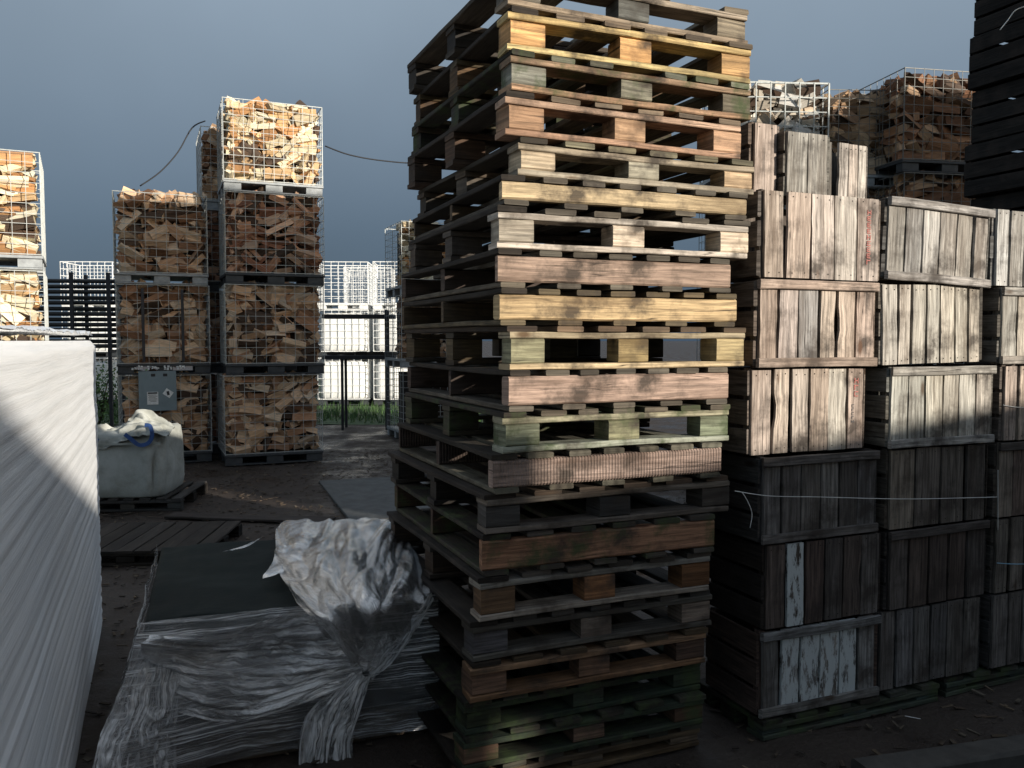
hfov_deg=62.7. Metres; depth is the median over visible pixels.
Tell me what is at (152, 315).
firewood log
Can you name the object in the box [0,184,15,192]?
firewood log
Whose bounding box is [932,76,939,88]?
firewood log
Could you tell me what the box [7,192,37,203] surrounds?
firewood log
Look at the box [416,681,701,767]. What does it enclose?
wooden pallet
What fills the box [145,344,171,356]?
firewood log
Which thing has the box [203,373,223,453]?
firewood cage
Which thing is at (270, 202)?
firewood log
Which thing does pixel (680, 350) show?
ground
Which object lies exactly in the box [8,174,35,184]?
firewood log
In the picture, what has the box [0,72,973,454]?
firewood
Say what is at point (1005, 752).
kerb
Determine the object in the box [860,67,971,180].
firewood cage
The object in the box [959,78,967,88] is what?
firewood log
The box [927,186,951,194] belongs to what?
firewood log
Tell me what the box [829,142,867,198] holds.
wooden crate
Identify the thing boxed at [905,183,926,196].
firewood log
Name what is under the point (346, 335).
tank cage
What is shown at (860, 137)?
firewood log
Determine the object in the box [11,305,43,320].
firewood log
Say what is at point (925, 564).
wooden crate
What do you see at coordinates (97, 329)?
black pipe
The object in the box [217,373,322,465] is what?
firewood cage
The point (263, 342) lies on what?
firewood log
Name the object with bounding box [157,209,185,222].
firewood log
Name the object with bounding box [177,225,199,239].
firewood log
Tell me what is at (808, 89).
firewood log
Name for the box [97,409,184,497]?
bulk bag
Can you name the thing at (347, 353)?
timber offcut
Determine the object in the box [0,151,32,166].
firewood log
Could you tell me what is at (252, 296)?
firewood log
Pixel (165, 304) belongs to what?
firewood log
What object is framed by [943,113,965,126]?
firewood log
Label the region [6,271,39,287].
firewood log
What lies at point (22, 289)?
firewood log
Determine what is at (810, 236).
wooden crate
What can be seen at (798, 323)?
wooden crate
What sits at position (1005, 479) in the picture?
wooden crate
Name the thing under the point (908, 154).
firewood log
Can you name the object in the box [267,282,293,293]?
firewood log
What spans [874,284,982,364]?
wooden crate
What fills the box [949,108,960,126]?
firewood log
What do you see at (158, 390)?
firewood cage
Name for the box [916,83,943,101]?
firewood log
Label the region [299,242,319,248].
firewood log
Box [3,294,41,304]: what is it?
firewood log
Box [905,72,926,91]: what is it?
firewood log
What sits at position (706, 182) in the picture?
firewood cage
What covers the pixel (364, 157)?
black cable
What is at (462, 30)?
wooden pallet
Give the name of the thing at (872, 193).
firewood log
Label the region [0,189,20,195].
firewood log
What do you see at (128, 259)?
firewood log
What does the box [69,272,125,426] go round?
pipe rack
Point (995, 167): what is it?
wooden crate
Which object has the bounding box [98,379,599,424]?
grass ground
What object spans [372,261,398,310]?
tank cage
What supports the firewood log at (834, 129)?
in the firewood cage at (871, 178)
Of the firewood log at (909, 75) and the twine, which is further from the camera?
the firewood log at (909, 75)
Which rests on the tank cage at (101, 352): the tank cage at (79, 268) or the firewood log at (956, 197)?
the tank cage at (79, 268)
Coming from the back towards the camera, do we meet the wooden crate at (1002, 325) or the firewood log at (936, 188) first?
the firewood log at (936, 188)
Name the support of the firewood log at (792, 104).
in the firewood cage at (706, 182)
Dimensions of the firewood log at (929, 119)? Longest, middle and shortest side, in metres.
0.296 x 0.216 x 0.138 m
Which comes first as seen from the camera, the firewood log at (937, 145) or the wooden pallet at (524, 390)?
the wooden pallet at (524, 390)
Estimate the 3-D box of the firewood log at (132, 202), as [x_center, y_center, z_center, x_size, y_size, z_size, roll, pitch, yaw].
[-4.666,-2.313,10.511,0.363,0.139,0.179,-38,-14,-28]
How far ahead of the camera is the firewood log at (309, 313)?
10.82 m
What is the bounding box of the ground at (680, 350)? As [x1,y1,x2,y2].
[104,341,700,378]
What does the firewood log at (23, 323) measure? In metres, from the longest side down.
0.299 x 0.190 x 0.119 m
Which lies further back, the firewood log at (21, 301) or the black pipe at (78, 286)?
the black pipe at (78, 286)
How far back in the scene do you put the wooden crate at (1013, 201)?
5.57 m
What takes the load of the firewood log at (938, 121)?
on the firewood
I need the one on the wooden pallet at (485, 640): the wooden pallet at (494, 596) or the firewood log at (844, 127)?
the wooden pallet at (494, 596)
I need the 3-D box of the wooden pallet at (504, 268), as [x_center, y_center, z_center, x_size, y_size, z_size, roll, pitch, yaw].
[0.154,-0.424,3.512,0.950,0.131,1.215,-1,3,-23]
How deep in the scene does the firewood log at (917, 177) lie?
9.52 m
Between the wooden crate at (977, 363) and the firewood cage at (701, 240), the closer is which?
the wooden crate at (977, 363)
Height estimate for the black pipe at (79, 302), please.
0.068 m
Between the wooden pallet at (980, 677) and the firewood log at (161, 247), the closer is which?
the wooden pallet at (980, 677)
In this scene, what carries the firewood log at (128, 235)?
in the firewood cage at (122, 278)
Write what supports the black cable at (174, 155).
hanging from the firewood cage at (241, 185)
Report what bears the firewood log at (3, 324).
in the firewood cage at (45, 301)
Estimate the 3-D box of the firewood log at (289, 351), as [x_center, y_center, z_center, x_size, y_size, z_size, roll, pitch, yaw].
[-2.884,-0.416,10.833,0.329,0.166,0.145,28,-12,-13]
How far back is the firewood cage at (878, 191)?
9.83 m
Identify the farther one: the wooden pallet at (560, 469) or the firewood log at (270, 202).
the firewood log at (270, 202)
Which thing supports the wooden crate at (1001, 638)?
on the wooden pallet at (980, 677)
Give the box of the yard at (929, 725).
[75,405,1023,767]
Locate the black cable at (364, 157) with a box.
[325,145,406,163]
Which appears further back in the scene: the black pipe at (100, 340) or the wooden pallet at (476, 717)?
the black pipe at (100, 340)
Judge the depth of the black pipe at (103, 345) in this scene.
13.61 m
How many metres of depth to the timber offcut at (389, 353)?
14.71 m
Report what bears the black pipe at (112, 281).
on the pipe rack at (109, 334)
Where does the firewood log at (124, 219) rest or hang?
in the firewood cage at (122, 278)
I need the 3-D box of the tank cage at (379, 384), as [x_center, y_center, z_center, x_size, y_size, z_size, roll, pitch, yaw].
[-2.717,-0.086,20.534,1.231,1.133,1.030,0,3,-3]
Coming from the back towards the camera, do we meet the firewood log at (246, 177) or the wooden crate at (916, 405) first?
the firewood log at (246, 177)
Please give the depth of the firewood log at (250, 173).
10.49 m
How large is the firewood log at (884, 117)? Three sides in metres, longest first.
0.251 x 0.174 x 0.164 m
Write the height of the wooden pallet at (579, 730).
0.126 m
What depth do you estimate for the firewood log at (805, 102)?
9.74 m
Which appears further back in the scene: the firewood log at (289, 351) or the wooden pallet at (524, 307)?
the firewood log at (289, 351)
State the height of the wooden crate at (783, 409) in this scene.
0.345 m
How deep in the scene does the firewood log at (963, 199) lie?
9.64 m
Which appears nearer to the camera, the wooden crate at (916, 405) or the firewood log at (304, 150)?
the wooden crate at (916, 405)
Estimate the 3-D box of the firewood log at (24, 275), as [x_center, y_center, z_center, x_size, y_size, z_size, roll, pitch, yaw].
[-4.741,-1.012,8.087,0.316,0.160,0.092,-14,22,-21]
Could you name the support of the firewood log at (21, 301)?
in the firewood
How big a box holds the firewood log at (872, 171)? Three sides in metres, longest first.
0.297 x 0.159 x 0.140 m
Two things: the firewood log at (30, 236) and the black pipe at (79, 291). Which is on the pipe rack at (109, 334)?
the black pipe at (79, 291)
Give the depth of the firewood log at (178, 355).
10.75 m
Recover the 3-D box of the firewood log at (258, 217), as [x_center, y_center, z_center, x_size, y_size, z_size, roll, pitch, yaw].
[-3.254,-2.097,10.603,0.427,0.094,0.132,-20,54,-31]
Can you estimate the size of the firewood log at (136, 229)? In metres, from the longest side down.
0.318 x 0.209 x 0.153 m
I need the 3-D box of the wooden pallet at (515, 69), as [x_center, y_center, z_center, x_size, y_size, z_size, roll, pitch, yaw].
[0.222,-1.065,3.442,0.985,0.138,1.122,-1,3,-24]
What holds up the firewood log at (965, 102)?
in the firewood cage at (903, 164)
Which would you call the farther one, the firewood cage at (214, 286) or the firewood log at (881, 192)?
the firewood cage at (214, 286)
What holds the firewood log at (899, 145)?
in the firewood cage at (903, 164)
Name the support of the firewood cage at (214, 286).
on the firewood cage at (215, 367)
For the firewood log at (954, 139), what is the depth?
9.58 m
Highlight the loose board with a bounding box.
[164,512,335,521]
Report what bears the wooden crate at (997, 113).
on the wooden crate at (995, 167)
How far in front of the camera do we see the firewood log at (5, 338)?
8.02 m
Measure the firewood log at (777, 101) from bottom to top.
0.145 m
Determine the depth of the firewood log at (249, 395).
10.61 m
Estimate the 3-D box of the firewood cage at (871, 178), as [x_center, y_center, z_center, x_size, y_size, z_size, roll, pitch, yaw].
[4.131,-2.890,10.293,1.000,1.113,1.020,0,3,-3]
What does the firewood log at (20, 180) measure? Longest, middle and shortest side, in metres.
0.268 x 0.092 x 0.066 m
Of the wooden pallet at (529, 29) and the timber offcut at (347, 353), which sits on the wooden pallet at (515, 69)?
the wooden pallet at (529, 29)
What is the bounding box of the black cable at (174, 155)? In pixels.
[140,120,204,186]
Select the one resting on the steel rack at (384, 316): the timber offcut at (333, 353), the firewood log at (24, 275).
the timber offcut at (333, 353)
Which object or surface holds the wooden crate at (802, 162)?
on the wooden crate at (810, 236)
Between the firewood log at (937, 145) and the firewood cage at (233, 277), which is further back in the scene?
the firewood cage at (233, 277)
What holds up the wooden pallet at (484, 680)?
on the wooden pallet at (476, 717)
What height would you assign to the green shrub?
1.611 m
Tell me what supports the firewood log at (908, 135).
in the firewood cage at (903, 164)
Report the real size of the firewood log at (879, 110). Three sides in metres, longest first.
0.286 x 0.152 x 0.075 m
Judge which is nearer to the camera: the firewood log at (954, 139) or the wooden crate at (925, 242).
the wooden crate at (925, 242)
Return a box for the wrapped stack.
[0,325,101,767]
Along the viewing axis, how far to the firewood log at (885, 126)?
9.91 m
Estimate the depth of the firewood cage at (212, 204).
11.46 m
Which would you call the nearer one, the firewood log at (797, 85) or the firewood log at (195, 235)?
the firewood log at (797, 85)
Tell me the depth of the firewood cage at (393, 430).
13.55 m
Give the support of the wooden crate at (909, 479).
on the wooden crate at (925, 564)
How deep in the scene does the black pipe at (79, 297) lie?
13.63 m
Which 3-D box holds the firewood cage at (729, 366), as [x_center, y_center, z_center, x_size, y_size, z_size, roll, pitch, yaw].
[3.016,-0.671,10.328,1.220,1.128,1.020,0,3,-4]
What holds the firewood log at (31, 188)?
in the firewood cage at (27, 261)
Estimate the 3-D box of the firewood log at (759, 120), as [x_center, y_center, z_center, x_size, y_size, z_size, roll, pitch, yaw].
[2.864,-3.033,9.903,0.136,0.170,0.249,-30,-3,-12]
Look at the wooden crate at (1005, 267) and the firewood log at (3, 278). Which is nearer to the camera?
the wooden crate at (1005, 267)
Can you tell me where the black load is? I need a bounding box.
[93,517,442,767]
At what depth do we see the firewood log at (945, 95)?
9.56 m
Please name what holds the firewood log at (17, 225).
in the firewood cage at (27, 261)
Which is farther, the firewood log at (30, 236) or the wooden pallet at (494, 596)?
the firewood log at (30, 236)
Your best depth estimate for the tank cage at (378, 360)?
21.71 m
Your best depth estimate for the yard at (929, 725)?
3.64 m
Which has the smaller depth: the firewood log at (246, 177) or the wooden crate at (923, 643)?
the wooden crate at (923, 643)
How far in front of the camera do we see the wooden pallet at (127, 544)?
6.29 m
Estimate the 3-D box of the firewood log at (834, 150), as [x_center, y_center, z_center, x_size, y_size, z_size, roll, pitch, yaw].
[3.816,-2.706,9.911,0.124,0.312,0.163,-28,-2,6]
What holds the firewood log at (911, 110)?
in the firewood cage at (903, 164)
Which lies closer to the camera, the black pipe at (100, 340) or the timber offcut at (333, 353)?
the black pipe at (100, 340)
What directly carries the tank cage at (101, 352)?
on the tank cage at (100, 359)
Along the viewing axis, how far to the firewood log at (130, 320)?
10.54 m
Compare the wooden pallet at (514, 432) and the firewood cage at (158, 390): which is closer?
the wooden pallet at (514, 432)
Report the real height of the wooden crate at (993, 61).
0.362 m
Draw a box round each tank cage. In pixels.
[60,261,118,306]
[61,311,130,356]
[95,357,127,403]
[317,261,372,310]
[317,357,373,404]
[318,310,372,356]
[343,267,394,312]
[350,312,389,350]
[351,359,384,397]
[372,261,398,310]
[373,310,396,356]
[373,359,406,404]
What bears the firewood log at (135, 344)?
in the firewood cage at (130, 368)
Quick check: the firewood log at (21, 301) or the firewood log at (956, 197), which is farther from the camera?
the firewood log at (956, 197)
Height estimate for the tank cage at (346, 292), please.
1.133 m
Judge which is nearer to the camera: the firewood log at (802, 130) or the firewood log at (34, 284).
the firewood log at (34, 284)
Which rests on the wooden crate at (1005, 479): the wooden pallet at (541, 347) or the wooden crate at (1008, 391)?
the wooden crate at (1008, 391)
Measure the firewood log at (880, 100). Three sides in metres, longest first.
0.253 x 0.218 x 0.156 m
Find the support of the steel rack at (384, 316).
on the yard at (929, 725)
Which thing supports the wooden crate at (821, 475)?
on the wooden crate at (772, 586)
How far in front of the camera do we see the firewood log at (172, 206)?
10.65 m
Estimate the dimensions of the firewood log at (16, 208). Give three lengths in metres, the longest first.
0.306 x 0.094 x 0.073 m
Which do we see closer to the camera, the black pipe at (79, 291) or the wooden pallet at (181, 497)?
the wooden pallet at (181, 497)
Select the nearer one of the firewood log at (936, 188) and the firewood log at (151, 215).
the firewood log at (936, 188)
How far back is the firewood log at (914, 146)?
9.49 m
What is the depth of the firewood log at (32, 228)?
8.05 m
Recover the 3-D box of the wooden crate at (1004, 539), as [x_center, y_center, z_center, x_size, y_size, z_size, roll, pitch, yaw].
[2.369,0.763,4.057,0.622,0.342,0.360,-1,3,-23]
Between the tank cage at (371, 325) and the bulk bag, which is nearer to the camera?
the bulk bag
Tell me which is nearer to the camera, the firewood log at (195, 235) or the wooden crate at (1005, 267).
the wooden crate at (1005, 267)
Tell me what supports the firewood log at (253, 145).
in the firewood cage at (241, 185)
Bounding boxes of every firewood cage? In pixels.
[0,149,46,276]
[0,269,48,340]
[112,190,208,287]
[115,283,210,374]
[117,371,212,461]
[196,126,223,214]
[201,209,293,292]
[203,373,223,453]
[204,292,296,372]
[216,97,322,202]
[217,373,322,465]
[218,191,324,287]
[219,284,324,374]
[384,295,441,367]
[385,221,443,297]
[386,367,447,437]
[696,288,749,366]
[699,81,829,185]
[699,214,704,259]
[818,89,895,189]
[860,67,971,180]
[867,187,888,198]
[873,172,970,205]
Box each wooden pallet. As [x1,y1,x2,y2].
[99,481,207,511]
[100,521,241,566]
[387,508,710,621]
[388,449,729,534]
[394,481,714,576]
[397,419,721,493]
[401,248,730,301]
[402,288,736,328]
[404,326,745,369]
[404,392,729,453]
[407,0,748,97]
[407,90,740,192]
[407,362,728,411]
[408,205,750,271]
[411,48,750,158]
[412,174,747,242]
[413,5,752,129]
[413,546,711,661]
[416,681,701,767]
[417,136,753,219]
[418,621,700,735]
[418,652,705,767]
[423,578,707,702]
[698,678,939,740]
[930,661,1023,696]
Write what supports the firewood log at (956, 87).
in the firewood cage at (903, 164)
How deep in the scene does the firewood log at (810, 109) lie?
9.79 m
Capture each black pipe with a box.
[38,290,114,293]
[39,279,114,283]
[39,295,122,299]
[39,306,121,310]
[40,284,116,288]
[40,312,115,315]
[41,317,124,321]
[41,323,121,326]
[42,301,120,304]
[44,333,122,337]
[44,339,121,342]
[52,328,115,331]
[94,344,117,347]
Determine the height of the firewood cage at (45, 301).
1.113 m
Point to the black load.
(307, 635)
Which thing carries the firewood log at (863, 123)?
in the firewood
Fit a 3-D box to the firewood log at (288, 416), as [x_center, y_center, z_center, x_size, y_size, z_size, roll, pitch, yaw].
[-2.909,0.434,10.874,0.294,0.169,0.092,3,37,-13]
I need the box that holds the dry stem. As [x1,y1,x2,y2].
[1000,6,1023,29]
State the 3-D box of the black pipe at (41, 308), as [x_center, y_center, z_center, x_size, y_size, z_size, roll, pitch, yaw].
[-7.087,-1.222,13.660,1.550,0.068,0.065,0,3,-5]
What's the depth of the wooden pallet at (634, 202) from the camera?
3.00 m
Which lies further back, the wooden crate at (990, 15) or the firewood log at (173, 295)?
the firewood log at (173, 295)
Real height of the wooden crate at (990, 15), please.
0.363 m
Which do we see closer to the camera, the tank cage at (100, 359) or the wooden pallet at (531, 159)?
the wooden pallet at (531, 159)
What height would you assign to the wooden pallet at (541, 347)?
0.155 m
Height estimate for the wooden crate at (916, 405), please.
0.343 m
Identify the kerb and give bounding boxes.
[851,734,1023,767]
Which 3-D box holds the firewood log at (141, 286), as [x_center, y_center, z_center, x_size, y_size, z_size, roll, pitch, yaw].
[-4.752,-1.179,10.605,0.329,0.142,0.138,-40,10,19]
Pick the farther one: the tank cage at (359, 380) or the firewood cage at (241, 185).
the tank cage at (359, 380)
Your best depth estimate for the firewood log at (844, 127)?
9.88 m
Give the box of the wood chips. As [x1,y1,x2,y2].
[80,449,1023,767]
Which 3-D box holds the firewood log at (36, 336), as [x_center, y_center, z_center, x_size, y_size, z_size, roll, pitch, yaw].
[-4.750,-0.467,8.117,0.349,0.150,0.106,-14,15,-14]
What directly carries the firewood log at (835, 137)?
in the firewood cage at (871, 178)
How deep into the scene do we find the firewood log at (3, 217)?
7.93 m
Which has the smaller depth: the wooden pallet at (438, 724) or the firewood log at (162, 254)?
the wooden pallet at (438, 724)
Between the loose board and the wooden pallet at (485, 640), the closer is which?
the wooden pallet at (485, 640)
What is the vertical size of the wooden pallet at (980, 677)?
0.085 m
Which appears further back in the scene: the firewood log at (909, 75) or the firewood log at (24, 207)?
the firewood log at (909, 75)
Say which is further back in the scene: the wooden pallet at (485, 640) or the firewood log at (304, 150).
the firewood log at (304, 150)
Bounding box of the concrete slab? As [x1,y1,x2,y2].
[319,477,460,519]
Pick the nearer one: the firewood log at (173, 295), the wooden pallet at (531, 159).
the wooden pallet at (531, 159)
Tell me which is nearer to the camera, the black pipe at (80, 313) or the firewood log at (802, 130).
the firewood log at (802, 130)
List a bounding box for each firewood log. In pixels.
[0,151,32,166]
[0,172,22,175]
[0,175,28,187]
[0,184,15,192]
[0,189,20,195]
[0,207,35,227]
[0,221,35,230]
[0,241,36,258]
[0,271,38,281]
[0,275,10,280]
[0,282,27,294]
[0,297,24,325]
[0,321,18,338]
[0,336,12,340]
[1,206,23,211]
[1,215,35,230]
[1,293,34,308]
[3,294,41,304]
[4,204,38,212]
[5,230,35,242]
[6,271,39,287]
[6,316,41,325]
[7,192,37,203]
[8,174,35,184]
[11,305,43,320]
[13,335,39,340]
[14,282,38,294]
[16,183,35,192]
[17,278,40,296]
[26,324,40,338]
[114,209,141,230]
[118,230,143,246]
[124,189,152,210]
[125,256,134,265]
[127,312,151,325]
[127,332,147,354]
[128,224,144,240]
[136,278,146,291]
[138,210,163,222]
[139,241,165,249]
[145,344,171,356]
[147,305,172,320]
[148,246,178,259]
[156,289,180,302]
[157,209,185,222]
[160,301,174,307]
[169,199,191,210]
[173,344,195,361]
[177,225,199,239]
[182,425,207,441]
[225,173,256,185]
[229,143,258,157]
[230,287,254,301]
[233,388,253,399]
[234,169,262,175]
[244,309,271,322]
[250,336,269,354]
[256,214,263,219]
[263,213,290,224]
[264,194,283,206]
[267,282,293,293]
[268,423,289,440]
[279,345,301,361]
[281,411,292,418]
[286,142,316,155]
[294,311,319,332]
[296,305,318,320]
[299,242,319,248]
[756,115,763,123]
[764,95,778,107]
[777,92,802,110]
[790,122,811,132]
[792,79,820,96]
[793,78,806,88]
[794,92,815,109]
[798,107,819,121]
[825,126,844,136]
[830,132,853,145]
[832,143,836,152]
[839,122,850,132]
[847,103,858,113]
[848,117,876,131]
[855,135,870,151]
[856,94,874,102]
[867,91,889,106]
[867,167,875,173]
[867,188,882,197]
[870,106,888,115]
[873,188,886,198]
[877,119,887,131]
[878,115,890,123]
[891,139,904,157]
[895,170,926,192]
[896,151,924,159]
[897,108,917,120]
[899,93,934,115]
[900,194,917,198]
[904,124,922,139]
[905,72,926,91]
[905,138,925,158]
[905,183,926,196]
[908,174,936,189]
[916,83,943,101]
[918,113,938,124]
[918,193,948,201]
[925,137,958,158]
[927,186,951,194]
[930,102,959,113]
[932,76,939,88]
[933,113,945,127]
[935,126,952,138]
[938,90,948,102]
[940,73,965,96]
[940,193,960,203]
[943,93,971,110]
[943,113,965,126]
[945,135,958,142]
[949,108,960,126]
[951,176,963,190]
[954,187,971,205]
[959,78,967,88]
[965,117,971,127]
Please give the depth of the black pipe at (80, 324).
13.56 m
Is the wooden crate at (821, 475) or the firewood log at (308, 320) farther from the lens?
the firewood log at (308, 320)
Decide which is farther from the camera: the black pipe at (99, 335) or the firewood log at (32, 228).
the black pipe at (99, 335)
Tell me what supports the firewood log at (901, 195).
in the firewood cage at (933, 182)
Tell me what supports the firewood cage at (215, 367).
on the firewood cage at (215, 449)
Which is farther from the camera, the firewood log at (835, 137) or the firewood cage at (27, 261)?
the firewood log at (835, 137)
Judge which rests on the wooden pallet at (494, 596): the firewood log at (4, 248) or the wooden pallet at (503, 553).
the wooden pallet at (503, 553)
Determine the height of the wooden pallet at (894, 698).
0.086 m
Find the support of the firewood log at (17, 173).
in the firewood cage at (27, 261)
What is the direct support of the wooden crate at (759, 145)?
on the wooden crate at (810, 236)
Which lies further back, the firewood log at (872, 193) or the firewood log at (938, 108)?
the firewood log at (872, 193)
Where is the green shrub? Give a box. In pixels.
[96,348,147,426]
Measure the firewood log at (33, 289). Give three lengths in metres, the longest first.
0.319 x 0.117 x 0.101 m
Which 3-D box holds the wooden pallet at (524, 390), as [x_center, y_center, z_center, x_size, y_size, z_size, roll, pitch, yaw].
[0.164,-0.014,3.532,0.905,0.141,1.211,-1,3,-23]
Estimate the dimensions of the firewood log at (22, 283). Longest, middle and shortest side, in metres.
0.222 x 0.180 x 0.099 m
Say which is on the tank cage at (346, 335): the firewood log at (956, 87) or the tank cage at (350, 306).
the tank cage at (350, 306)
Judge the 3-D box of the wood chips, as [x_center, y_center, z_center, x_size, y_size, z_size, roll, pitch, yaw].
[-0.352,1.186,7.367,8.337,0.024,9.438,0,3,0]
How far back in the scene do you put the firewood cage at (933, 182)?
9.47 m
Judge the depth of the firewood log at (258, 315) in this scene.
10.60 m
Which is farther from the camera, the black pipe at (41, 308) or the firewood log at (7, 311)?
the black pipe at (41, 308)
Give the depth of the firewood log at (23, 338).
8.05 m
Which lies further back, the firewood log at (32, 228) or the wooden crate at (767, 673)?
the firewood log at (32, 228)
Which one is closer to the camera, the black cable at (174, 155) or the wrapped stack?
the wrapped stack
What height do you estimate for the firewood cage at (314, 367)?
1.128 m
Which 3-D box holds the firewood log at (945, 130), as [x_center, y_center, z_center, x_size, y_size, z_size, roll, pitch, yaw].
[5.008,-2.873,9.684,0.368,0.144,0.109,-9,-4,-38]
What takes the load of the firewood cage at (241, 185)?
on the firewood cage at (233, 277)
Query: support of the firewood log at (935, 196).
in the firewood
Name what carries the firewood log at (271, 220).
in the firewood cage at (233, 277)
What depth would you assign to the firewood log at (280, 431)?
10.79 m
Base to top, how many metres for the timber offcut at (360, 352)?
0.073 m
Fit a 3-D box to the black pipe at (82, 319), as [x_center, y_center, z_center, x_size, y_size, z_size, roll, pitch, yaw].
[-7.087,-1.050,13.669,1.550,0.069,0.065,0,3,-5]
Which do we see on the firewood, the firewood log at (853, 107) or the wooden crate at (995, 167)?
the firewood log at (853, 107)
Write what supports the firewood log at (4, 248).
in the firewood cage at (27, 261)
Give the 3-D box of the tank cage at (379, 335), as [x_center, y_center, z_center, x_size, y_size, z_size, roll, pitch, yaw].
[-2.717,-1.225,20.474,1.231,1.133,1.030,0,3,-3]
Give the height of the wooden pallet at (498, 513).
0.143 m
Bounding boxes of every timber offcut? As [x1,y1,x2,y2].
[327,352,339,354]
[340,352,354,354]
[355,351,366,354]
[367,351,382,354]
[381,352,396,354]
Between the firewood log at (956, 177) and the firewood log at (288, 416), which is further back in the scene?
the firewood log at (288, 416)
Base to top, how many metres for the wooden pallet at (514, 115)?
0.149 m
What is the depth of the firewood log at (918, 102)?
9.45 m
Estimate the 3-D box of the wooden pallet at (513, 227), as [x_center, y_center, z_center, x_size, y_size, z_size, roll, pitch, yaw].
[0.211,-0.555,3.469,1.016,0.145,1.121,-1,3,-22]
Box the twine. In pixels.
[736,491,991,498]
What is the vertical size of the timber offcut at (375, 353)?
0.066 m
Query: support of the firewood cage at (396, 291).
on the firewood cage at (392, 361)
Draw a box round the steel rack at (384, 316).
[322,309,395,429]
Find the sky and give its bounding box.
[0,0,1022,340]
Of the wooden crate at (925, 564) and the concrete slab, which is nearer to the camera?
the wooden crate at (925, 564)
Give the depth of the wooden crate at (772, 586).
3.42 m
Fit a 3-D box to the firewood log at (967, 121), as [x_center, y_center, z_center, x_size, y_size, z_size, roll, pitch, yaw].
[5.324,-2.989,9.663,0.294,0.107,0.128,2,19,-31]
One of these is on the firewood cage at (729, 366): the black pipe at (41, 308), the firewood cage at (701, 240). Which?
the firewood cage at (701, 240)
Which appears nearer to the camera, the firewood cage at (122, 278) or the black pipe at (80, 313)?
the firewood cage at (122, 278)
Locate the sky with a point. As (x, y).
(107, 93)
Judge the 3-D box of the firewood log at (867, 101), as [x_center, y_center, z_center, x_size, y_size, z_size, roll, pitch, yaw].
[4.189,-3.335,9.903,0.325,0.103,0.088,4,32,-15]
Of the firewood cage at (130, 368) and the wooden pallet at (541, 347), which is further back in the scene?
the firewood cage at (130, 368)
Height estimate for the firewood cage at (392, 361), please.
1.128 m
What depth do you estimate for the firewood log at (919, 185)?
9.54 m
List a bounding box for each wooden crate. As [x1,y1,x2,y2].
[699,367,864,455]
[701,279,879,367]
[705,189,880,282]
[706,607,880,718]
[708,528,880,629]
[709,448,879,544]
[739,122,778,191]
[776,131,829,204]
[828,363,996,448]
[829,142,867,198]
[859,443,987,529]
[872,596,980,690]
[874,196,995,287]
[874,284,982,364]
[876,519,989,610]
[936,363,1023,440]
[964,133,1023,198]
[964,287,1023,363]
[965,362,990,363]
[968,19,1023,97]
[971,78,1023,150]
[971,191,1023,213]
[974,0,1023,42]
[975,588,1023,668]
[982,515,1023,592]
[983,209,1023,288]
[984,440,1023,517]
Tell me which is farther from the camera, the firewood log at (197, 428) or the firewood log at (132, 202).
the firewood log at (197, 428)

